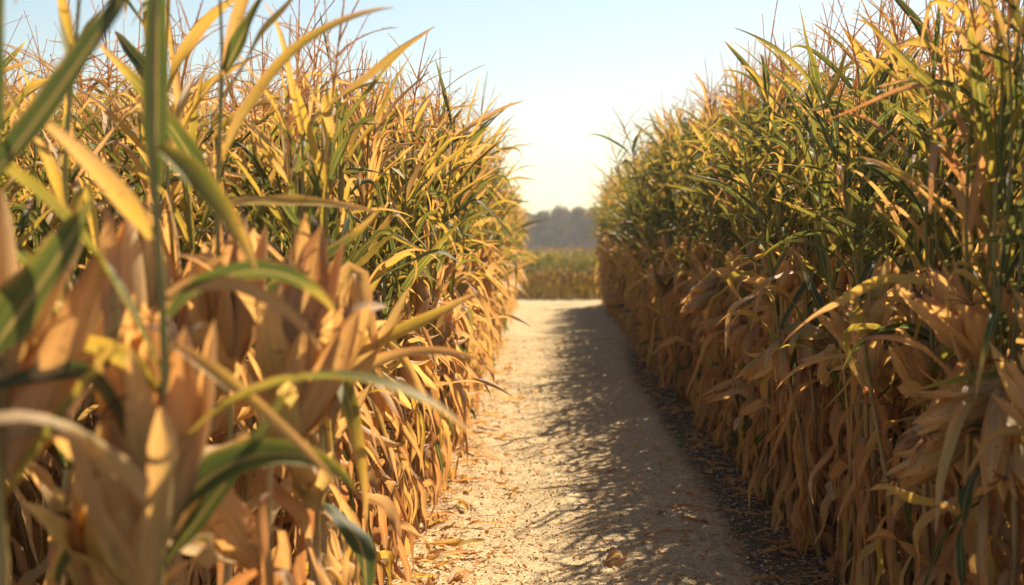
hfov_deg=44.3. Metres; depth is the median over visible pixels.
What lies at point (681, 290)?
corn plant
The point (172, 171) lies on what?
corn plant
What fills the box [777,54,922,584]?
corn plant
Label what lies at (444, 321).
corn plant
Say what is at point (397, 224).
corn plant
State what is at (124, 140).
corn plant
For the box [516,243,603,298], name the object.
corn
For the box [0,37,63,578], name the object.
corn plant
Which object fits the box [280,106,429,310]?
corn plant
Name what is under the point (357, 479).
corn plant
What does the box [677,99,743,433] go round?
corn plant
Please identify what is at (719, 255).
corn plant
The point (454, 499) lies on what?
fallen leaf
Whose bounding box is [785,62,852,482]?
corn plant
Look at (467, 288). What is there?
corn plant
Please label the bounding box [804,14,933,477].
corn plant
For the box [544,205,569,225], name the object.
tree
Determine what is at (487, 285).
corn plant
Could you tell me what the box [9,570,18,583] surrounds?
corn plant
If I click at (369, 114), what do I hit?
corn plant
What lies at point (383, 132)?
corn plant
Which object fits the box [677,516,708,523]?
fallen leaf
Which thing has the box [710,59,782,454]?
corn plant
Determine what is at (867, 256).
corn plant
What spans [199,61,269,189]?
corn plant
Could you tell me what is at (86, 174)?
corn plant
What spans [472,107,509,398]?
corn plant
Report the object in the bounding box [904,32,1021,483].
corn plant
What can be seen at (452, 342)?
corn plant
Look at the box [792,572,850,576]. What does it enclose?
fallen leaf
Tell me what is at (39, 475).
corn plant
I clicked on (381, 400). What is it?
corn plant
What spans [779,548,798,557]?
fallen leaf
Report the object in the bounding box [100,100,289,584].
corn plant
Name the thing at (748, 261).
corn plant
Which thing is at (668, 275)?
corn plant
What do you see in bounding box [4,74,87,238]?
corn plant
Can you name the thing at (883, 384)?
corn plant
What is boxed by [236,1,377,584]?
corn plant
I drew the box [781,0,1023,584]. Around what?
corn plant
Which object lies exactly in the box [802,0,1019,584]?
corn plant
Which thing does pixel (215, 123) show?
corn plant
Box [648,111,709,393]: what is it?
corn plant
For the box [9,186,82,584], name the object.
corn plant
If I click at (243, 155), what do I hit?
corn plant
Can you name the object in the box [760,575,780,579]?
fallen leaf
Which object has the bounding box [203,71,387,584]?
corn plant
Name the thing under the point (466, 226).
corn plant
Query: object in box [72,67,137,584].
corn plant
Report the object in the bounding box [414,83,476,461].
corn plant
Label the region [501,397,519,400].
fallen leaf
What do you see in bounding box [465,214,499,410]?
corn plant
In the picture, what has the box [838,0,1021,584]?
corn plant
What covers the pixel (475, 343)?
corn plant
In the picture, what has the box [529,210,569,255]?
tree
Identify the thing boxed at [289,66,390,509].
corn plant
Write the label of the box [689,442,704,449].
fallen leaf
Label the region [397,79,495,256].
corn plant
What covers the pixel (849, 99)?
corn plant
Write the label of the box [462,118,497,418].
corn plant
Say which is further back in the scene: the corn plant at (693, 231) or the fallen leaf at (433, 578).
the corn plant at (693, 231)
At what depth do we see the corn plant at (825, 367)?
5.03 m
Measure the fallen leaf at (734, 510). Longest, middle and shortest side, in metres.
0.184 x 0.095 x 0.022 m
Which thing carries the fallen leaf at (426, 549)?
on the path
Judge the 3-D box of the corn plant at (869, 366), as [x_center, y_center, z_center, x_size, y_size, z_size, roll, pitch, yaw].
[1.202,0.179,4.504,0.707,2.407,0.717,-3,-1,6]
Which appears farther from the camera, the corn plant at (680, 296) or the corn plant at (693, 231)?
the corn plant at (680, 296)
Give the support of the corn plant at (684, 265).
on the ground
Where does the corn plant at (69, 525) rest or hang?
on the ground
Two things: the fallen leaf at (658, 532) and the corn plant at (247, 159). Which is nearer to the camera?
the corn plant at (247, 159)
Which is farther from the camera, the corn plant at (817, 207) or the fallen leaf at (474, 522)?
the corn plant at (817, 207)
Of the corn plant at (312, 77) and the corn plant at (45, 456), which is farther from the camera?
the corn plant at (312, 77)
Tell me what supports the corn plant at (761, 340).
on the ground
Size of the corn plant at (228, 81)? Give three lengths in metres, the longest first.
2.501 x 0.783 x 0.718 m
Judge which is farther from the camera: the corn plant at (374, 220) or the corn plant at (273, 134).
the corn plant at (374, 220)
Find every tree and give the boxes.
[517,215,540,252]
[523,213,539,249]
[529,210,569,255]
[540,215,572,253]
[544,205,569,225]
[551,207,589,242]
[554,206,593,258]
[565,210,593,251]
[575,206,601,258]
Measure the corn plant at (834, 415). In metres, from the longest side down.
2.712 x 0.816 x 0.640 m
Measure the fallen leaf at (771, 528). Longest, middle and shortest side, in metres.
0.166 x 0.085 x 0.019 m
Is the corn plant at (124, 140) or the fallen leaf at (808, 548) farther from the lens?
the fallen leaf at (808, 548)
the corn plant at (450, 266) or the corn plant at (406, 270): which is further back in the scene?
the corn plant at (450, 266)
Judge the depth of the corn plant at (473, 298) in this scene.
10.21 m
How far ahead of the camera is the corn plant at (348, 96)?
6.92 m
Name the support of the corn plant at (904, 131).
on the ground
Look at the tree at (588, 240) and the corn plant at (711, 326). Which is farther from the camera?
the tree at (588, 240)
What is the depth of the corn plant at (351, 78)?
6.86 m
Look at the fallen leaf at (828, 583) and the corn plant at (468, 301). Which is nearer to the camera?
the fallen leaf at (828, 583)
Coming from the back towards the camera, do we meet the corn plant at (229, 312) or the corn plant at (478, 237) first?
the corn plant at (478, 237)
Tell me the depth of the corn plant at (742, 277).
7.24 m
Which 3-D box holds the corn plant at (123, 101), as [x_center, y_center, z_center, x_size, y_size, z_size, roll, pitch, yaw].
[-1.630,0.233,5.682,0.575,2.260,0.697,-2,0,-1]
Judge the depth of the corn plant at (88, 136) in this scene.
4.77 m
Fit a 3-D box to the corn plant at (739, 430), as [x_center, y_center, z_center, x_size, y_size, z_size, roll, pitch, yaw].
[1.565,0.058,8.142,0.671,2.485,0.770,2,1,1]
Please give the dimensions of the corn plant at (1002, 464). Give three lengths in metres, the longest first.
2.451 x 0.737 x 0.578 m
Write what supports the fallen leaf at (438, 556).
on the ground
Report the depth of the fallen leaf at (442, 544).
6.07 m
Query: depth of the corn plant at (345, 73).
7.36 m
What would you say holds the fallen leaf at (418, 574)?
on the ground
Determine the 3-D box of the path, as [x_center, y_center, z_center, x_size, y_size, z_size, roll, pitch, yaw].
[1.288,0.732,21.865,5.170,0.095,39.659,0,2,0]
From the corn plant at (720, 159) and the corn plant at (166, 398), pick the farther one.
the corn plant at (720, 159)
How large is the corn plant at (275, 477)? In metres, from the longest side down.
2.292 x 0.797 x 0.629 m
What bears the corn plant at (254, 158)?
on the ground
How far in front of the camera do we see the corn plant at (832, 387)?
6.82 m
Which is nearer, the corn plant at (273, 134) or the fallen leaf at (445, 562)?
the corn plant at (273, 134)
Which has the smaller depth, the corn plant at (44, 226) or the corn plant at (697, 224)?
the corn plant at (44, 226)
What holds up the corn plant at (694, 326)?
on the ground
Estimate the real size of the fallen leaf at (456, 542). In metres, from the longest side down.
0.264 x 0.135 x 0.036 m
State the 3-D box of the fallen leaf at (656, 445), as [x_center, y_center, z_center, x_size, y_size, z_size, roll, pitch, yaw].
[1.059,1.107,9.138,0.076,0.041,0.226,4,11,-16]
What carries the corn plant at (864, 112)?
on the ground
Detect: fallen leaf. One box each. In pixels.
[412,572,437,577]
[414,556,437,562]
[420,516,448,520]
[420,542,429,562]
[422,518,437,528]
[423,551,459,562]
[425,575,433,584]
[426,511,455,515]
[426,543,459,546]
[429,549,485,554]
[430,538,485,545]
[431,520,455,527]
[431,574,440,581]
[432,558,459,567]
[439,498,475,506]
[448,565,467,582]
[454,477,492,481]
[455,459,477,462]
[456,473,468,482]
[458,500,468,513]
[462,449,494,456]
[467,431,492,434]
[467,520,505,525]
[476,424,501,428]
[494,481,513,487]
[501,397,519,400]
[510,488,519,493]
[604,549,627,560]
[644,529,686,535]
[652,441,659,451]
[659,406,680,409]
[665,504,720,510]
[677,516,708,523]
[682,530,688,543]
[686,437,723,446]
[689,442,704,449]
[690,458,714,465]
[722,478,744,482]
[724,508,761,514]
[727,474,734,485]
[732,476,751,478]
[732,491,752,495]
[733,486,745,491]
[746,536,780,544]
[752,526,782,531]
[752,573,776,579]
[756,545,785,555]
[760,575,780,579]
[763,538,790,543]
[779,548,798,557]
[786,536,821,547]
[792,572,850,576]
[793,574,800,584]
[800,545,822,550]
[815,571,828,579]
[817,581,832,584]
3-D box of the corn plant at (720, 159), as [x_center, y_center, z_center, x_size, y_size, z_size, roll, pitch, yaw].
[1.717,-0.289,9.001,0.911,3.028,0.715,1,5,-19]
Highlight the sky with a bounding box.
[4,0,1022,256]
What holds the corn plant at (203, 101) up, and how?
on the ground
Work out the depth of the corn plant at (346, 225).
4.36 m
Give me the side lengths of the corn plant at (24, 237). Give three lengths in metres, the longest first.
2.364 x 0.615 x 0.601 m
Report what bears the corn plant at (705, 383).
on the ground
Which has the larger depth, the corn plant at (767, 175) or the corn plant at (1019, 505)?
the corn plant at (767, 175)
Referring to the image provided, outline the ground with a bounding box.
[14,257,600,584]
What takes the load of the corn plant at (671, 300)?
on the ground
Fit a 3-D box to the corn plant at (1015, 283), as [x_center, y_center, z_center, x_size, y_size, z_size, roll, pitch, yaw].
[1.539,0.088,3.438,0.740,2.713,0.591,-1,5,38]
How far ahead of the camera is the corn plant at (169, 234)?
3.15 m
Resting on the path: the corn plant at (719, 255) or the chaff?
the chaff
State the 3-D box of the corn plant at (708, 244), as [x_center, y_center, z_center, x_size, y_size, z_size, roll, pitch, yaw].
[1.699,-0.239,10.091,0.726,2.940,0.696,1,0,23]
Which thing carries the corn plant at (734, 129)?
on the ground
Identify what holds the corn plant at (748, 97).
on the ground
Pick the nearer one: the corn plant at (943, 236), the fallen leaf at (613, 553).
the corn plant at (943, 236)
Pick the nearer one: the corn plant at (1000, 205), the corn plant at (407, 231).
the corn plant at (1000, 205)
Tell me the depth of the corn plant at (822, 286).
6.00 m
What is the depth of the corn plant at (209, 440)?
4.33 m
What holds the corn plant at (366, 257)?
on the ground
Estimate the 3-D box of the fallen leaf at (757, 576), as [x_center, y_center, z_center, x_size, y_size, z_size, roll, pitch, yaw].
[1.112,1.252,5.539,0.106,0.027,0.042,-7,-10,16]
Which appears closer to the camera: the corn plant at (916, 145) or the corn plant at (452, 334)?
the corn plant at (916, 145)
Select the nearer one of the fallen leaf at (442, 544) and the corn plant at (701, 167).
the fallen leaf at (442, 544)
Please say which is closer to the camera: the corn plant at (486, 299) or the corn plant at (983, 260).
the corn plant at (983, 260)
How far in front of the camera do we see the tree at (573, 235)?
260.87 m
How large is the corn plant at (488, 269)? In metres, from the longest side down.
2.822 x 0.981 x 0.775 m
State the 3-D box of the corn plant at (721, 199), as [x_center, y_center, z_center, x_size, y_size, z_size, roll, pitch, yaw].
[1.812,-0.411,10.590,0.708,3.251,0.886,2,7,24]
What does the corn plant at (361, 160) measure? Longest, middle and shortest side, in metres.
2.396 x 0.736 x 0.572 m
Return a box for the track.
[535,301,580,304]
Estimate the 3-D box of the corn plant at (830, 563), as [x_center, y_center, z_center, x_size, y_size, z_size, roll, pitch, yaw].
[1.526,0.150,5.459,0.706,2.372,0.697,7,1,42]
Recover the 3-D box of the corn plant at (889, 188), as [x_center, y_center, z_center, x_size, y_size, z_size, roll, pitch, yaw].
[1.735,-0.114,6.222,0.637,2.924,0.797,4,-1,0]
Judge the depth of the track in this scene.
35.88 m
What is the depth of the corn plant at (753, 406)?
6.36 m
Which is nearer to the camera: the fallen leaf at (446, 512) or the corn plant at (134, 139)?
the corn plant at (134, 139)
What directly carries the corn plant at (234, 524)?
on the ground
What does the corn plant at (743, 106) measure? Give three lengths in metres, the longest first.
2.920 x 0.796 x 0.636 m
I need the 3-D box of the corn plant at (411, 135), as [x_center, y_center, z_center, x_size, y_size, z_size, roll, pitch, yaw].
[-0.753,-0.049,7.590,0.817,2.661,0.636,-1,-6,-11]
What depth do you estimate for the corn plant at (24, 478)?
4.27 m
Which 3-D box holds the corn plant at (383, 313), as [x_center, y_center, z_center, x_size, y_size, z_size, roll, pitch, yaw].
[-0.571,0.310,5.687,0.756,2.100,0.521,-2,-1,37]
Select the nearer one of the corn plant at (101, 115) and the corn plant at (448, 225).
the corn plant at (101, 115)
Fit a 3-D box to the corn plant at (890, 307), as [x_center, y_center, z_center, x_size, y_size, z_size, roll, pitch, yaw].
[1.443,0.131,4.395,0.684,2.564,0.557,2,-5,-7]
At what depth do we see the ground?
52.20 m
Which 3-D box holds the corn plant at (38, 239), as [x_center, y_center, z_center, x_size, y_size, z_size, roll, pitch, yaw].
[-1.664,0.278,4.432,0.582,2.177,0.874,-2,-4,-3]
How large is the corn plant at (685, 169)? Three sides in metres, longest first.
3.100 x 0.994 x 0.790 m
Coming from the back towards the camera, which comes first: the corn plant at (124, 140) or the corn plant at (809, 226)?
the corn plant at (809, 226)
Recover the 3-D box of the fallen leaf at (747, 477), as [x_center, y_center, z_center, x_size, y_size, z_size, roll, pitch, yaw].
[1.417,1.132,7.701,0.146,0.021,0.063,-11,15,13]
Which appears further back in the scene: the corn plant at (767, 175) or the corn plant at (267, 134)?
the corn plant at (767, 175)
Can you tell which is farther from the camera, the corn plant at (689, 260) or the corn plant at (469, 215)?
the corn plant at (689, 260)
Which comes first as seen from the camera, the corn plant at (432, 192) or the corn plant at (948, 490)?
the corn plant at (948, 490)
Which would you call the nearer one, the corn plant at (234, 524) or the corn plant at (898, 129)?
the corn plant at (234, 524)
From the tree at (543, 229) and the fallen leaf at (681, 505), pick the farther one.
the tree at (543, 229)
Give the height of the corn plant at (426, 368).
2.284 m
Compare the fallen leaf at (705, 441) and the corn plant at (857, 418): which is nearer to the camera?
the corn plant at (857, 418)
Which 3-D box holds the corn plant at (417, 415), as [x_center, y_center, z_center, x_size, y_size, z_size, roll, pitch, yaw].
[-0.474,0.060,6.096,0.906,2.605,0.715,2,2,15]
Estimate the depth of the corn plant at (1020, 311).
3.36 m
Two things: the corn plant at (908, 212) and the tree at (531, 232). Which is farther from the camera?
the tree at (531, 232)
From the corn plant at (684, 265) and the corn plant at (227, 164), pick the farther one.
the corn plant at (684, 265)
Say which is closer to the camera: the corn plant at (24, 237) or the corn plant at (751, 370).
the corn plant at (24, 237)
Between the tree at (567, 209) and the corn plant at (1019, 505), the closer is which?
the corn plant at (1019, 505)
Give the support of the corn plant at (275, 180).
on the ground
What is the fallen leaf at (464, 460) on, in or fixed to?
on the ground
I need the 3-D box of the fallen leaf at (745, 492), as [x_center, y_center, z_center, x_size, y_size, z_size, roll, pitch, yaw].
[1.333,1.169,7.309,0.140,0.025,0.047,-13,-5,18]
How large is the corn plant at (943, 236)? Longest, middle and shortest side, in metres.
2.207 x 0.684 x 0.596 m
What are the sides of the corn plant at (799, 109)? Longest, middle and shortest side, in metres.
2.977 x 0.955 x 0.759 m
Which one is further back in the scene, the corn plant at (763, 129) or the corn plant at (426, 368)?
the corn plant at (763, 129)
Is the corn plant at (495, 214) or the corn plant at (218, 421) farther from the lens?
the corn plant at (495, 214)
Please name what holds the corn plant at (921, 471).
on the ground
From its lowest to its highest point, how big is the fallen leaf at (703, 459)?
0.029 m
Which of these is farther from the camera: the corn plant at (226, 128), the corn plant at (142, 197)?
the corn plant at (226, 128)
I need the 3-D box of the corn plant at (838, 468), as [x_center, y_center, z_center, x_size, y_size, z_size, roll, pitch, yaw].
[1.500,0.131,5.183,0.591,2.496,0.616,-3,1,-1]
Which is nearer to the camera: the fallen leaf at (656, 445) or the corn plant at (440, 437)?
the corn plant at (440, 437)
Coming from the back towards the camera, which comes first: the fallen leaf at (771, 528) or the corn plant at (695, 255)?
the corn plant at (695, 255)
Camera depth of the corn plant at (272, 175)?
4.62 m
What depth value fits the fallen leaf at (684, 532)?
6.28 m
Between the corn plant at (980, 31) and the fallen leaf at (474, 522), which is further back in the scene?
the fallen leaf at (474, 522)
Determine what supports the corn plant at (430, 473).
on the ground
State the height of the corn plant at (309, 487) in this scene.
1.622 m
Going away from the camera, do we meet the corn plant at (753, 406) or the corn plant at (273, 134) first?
the corn plant at (273, 134)
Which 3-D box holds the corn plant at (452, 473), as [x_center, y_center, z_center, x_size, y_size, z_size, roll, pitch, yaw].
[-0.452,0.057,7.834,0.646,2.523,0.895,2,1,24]
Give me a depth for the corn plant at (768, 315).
7.02 m
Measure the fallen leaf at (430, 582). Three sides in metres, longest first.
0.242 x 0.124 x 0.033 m
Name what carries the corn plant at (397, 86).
on the ground
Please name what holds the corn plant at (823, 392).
on the ground
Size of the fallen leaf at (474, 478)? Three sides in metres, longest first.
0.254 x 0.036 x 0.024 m
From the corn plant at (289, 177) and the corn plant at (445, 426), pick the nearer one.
the corn plant at (289, 177)
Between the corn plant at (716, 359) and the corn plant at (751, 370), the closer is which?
the corn plant at (751, 370)
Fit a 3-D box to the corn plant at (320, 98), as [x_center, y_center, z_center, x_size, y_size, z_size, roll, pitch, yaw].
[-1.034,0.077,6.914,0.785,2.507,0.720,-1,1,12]
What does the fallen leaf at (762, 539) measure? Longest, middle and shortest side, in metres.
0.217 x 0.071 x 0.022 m
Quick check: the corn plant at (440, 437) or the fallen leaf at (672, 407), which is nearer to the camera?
the corn plant at (440, 437)
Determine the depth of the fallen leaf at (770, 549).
5.99 m
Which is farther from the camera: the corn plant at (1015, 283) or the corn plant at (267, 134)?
the corn plant at (267, 134)
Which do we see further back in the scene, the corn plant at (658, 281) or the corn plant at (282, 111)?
the corn plant at (658, 281)
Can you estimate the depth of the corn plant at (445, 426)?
7.22 m
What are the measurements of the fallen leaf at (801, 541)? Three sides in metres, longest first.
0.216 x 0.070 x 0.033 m
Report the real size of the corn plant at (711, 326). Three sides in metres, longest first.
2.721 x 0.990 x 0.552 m
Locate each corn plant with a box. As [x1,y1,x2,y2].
[0,0,136,419]
[0,0,176,584]
[0,0,512,584]
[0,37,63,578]
[0,78,51,584]
[0,94,81,584]
[0,137,72,584]
[1,38,185,584]
[2,50,118,584]
[2,106,46,554]
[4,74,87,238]
[5,0,109,584]
[6,99,42,506]
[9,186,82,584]
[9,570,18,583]
[22,192,229,584]
[27,57,127,584]
[28,0,181,429]
[48,0,262,584]
[50,99,197,244]
[51,123,246,401]
[60,77,213,573]
[67,60,267,472]
[68,0,262,584]
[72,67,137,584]
[76,73,235,584]
[82,0,224,178]
[83,37,247,554]
[84,80,228,572]
[84,105,239,556]
[86,86,249,582]
[97,94,191,197]
[99,0,393,584]
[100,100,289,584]
[108,107,233,560]
[118,28,248,357]
[119,59,228,583]
[134,123,272,584]
[168,212,413,584]
[170,105,301,584]
[180,108,277,571]
[181,32,391,561]
[191,105,269,250]
[195,18,324,564]
[196,87,273,358]
[196,138,284,440]
[198,49,289,576]
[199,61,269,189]
[199,79,268,170]
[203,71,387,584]
[209,14,399,584]
[210,41,413,579]
[213,71,309,436]
[216,58,308,566]
[217,0,395,573]
[217,57,287,216]
[222,79,424,584]
[223,2,434,584]
[223,18,399,584]
[226,103,341,584]
[230,54,312,257]
[231,90,313,530]
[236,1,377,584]
[239,76,377,257]
[244,101,369,499]
[245,0,417,584]
[248,47,352,562]
[248,261,483,584]
[262,37,335,526]
[280,70,440,584]
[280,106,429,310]
[281,43,349,128]
[283,56,415,527]
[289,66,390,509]
[302,116,432,560]
[308,45,381,109]
[309,41,387,228]
[310,38,420,222]
[313,64,425,457]
[314,59,449,584]
[320,14,468,545]
[320,41,443,454]
[320,53,424,515]
[325,71,431,584]
[332,128,437,524]
[333,134,401,521]
[334,85,440,442]
[346,59,473,584]
[348,82,465,465]
[355,97,453,555]
[357,135,435,577]
[359,49,444,462]
[360,60,524,530]
[363,33,514,547]
[367,73,451,335]
[371,70,463,466]
[372,69,482,540]
[374,81,464,487]
[377,114,465,278]
[377,130,489,489]
[381,48,483,522]
[384,82,459,504]
[387,66,428,104]
[394,82,505,527]
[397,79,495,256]
[397,97,496,318]
[398,79,504,442]
[405,82,499,315]
[407,115,485,497]
[408,96,498,456]
[408,101,512,464]
[410,98,502,479]
[411,66,496,423]
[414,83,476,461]
[426,90,528,427]
[431,140,496,447]
[432,101,505,321]
[434,121,516,452]
[438,145,503,434]
[440,171,480,406]
[444,124,490,407]
[445,119,499,401]
[446,72,522,428]
[455,117,496,416]
[457,117,498,371]
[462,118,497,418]
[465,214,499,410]
[467,106,522,415]
[471,146,513,402]
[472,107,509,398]
[473,135,536,390]
[478,117,538,373]
[587,105,694,402]
[638,107,709,410]
[642,103,701,401]
[643,88,706,403]
[647,160,704,399]
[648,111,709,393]
[651,90,709,385]
[652,102,718,417]
[652,117,703,398]
[660,138,709,407]
[662,58,758,452]
[663,69,743,437]
[666,122,744,374]
[668,39,802,473]
[668,80,732,425]
[672,106,737,429]
[674,79,724,387]
[675,64,741,426]
[676,67,773,446]
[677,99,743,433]
[681,120,835,556]
[682,40,807,366]
[682,90,755,377]
[684,0,820,533]
[684,53,754,423]
[684,93,748,431]
[686,76,769,466]
[688,51,776,441]
[689,88,764,452]
[695,43,786,333]
[695,59,802,485]
[697,59,809,497]
[699,46,764,464]
[703,92,761,429]
[707,39,787,444]
[709,84,821,511]
[709,113,788,461]
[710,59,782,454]
[714,112,782,471]
[716,34,880,526]
[719,51,790,284]
[720,111,805,476]
[721,35,843,508]
[722,130,844,498]
[723,58,806,308]
[725,34,805,495]
[728,5,928,584]
[729,101,879,546]
[733,2,864,527]
[735,29,852,524]
[736,41,833,487]
[739,2,855,521]
[744,37,848,460]
[747,50,812,387]
[750,49,816,456]
[761,0,974,584]
[762,45,901,522]
[764,2,859,480]
[767,34,903,573]
[772,0,944,584]
[772,111,909,584]
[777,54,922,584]
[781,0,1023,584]
[783,8,941,542]
[784,113,918,463]
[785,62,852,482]
[788,98,863,398]
[793,68,839,439]
[796,25,902,256]
[797,0,934,581]
[797,0,946,582]
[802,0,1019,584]
[802,53,964,515]
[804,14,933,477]
[804,32,922,442]
[806,2,938,530]
[807,0,967,558]
[809,50,941,580]
[812,92,977,571]
[821,85,888,475]
[822,14,1016,584]
[825,19,944,568]
[832,25,957,584]
[835,27,941,420]
[836,47,922,428]
[838,0,1018,580]
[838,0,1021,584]
[842,56,996,584]
[846,14,1013,418]
[854,0,1023,584]
[859,31,921,423]
[864,0,1023,584]
[870,0,1023,584]
[872,0,1023,566]
[875,70,1021,561]
[876,4,965,229]
[879,1,1021,572]
[888,22,993,421]
[890,24,1019,429]
[894,0,1018,504]
[894,142,1007,532]
[895,91,949,214]
[901,0,995,584]
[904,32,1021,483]
[906,23,959,243]
[908,103,1023,516]
[919,0,1023,584]
[920,0,1002,496]
[946,3,1022,333]
[953,28,1023,566]
[953,35,1023,484]
[955,0,1023,584]
[960,114,1023,335]
[962,159,1023,562]
[967,74,1023,555]
[986,1,1023,284]
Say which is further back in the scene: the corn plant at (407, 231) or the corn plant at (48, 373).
the corn plant at (407, 231)
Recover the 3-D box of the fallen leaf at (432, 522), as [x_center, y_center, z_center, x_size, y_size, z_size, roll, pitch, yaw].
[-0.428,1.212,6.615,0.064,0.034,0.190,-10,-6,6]
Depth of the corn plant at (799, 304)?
6.73 m
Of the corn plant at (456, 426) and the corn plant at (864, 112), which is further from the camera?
the corn plant at (456, 426)
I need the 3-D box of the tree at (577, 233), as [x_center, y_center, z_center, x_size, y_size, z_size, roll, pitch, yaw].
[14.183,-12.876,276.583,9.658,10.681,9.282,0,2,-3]
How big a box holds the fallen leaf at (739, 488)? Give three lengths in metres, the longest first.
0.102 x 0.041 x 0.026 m
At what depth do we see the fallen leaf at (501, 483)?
7.80 m
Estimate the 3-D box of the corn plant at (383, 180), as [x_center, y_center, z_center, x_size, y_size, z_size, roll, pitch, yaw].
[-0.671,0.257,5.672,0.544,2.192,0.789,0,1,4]
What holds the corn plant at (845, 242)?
on the ground
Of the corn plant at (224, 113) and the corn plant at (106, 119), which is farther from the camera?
the corn plant at (224, 113)
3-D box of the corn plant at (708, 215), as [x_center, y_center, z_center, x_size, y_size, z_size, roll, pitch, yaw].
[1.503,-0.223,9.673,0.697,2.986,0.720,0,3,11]
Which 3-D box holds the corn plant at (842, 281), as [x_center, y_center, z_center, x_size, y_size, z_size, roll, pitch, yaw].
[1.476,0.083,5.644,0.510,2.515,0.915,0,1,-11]
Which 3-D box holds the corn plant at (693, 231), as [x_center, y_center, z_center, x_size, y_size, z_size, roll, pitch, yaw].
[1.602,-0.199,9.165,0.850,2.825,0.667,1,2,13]
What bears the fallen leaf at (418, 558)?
on the ground
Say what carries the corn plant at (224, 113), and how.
on the ground
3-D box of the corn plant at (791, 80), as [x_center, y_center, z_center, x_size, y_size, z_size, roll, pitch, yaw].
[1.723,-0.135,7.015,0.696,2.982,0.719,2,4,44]
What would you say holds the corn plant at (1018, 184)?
on the ground
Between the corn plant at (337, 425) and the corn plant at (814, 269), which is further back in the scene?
the corn plant at (814, 269)
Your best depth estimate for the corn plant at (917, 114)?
5.83 m
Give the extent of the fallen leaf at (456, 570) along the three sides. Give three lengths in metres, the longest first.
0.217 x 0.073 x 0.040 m
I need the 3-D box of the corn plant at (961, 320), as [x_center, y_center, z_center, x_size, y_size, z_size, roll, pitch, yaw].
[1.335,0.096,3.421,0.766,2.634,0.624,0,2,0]
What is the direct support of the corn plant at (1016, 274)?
on the ground
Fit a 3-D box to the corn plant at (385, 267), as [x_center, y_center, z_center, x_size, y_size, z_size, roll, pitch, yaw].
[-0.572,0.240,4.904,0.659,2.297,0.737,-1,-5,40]
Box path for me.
[272,295,899,584]
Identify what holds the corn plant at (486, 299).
on the ground
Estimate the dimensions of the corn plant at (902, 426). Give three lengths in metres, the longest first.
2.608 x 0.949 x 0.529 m
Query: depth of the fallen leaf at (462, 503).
7.10 m
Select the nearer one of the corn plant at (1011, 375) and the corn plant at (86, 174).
the corn plant at (1011, 375)
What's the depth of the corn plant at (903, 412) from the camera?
5.46 m
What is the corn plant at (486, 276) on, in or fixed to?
on the ground
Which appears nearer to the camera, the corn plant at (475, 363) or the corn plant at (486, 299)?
the corn plant at (475, 363)
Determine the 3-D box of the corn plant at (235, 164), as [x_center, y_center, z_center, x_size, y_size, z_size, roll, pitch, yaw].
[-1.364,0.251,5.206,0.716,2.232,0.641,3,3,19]
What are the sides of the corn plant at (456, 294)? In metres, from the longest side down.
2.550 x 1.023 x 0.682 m
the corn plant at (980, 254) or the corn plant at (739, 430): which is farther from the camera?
the corn plant at (739, 430)
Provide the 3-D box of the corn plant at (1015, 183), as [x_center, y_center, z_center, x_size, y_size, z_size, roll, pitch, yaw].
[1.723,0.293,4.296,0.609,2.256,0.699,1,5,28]
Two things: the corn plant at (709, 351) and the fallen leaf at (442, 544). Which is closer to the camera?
the fallen leaf at (442, 544)
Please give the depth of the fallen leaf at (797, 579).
5.43 m
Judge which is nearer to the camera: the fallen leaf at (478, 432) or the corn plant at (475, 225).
the fallen leaf at (478, 432)
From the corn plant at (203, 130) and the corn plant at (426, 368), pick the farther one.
the corn plant at (426, 368)
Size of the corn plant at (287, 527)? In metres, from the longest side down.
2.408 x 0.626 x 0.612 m
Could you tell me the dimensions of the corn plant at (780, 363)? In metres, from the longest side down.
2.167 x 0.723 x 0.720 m
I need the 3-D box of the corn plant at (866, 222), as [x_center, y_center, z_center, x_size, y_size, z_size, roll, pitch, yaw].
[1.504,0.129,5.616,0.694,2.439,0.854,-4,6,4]
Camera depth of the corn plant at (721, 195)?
8.93 m
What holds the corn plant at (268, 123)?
on the ground
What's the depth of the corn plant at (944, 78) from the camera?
5.01 m
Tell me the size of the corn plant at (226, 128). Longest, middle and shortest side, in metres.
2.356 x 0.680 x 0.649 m
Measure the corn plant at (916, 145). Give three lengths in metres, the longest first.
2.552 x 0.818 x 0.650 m
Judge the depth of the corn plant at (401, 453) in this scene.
5.39 m
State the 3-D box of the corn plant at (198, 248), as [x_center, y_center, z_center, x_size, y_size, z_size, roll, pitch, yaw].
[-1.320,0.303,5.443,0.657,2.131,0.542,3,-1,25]
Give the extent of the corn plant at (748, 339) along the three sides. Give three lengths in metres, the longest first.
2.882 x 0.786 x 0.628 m
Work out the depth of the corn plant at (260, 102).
4.55 m
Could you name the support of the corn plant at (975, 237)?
on the ground
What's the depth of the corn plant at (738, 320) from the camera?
8.42 m
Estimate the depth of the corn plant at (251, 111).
6.41 m
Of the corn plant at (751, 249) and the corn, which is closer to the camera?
the corn plant at (751, 249)
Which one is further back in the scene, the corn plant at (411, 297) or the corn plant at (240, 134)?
the corn plant at (411, 297)
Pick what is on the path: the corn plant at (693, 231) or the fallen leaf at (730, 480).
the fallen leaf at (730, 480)
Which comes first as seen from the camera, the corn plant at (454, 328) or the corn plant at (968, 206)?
the corn plant at (968, 206)
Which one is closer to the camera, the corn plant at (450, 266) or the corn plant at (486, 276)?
the corn plant at (450, 266)
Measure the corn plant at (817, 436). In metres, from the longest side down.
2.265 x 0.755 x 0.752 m
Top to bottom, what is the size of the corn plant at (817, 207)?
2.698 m
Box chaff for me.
[374,334,846,584]

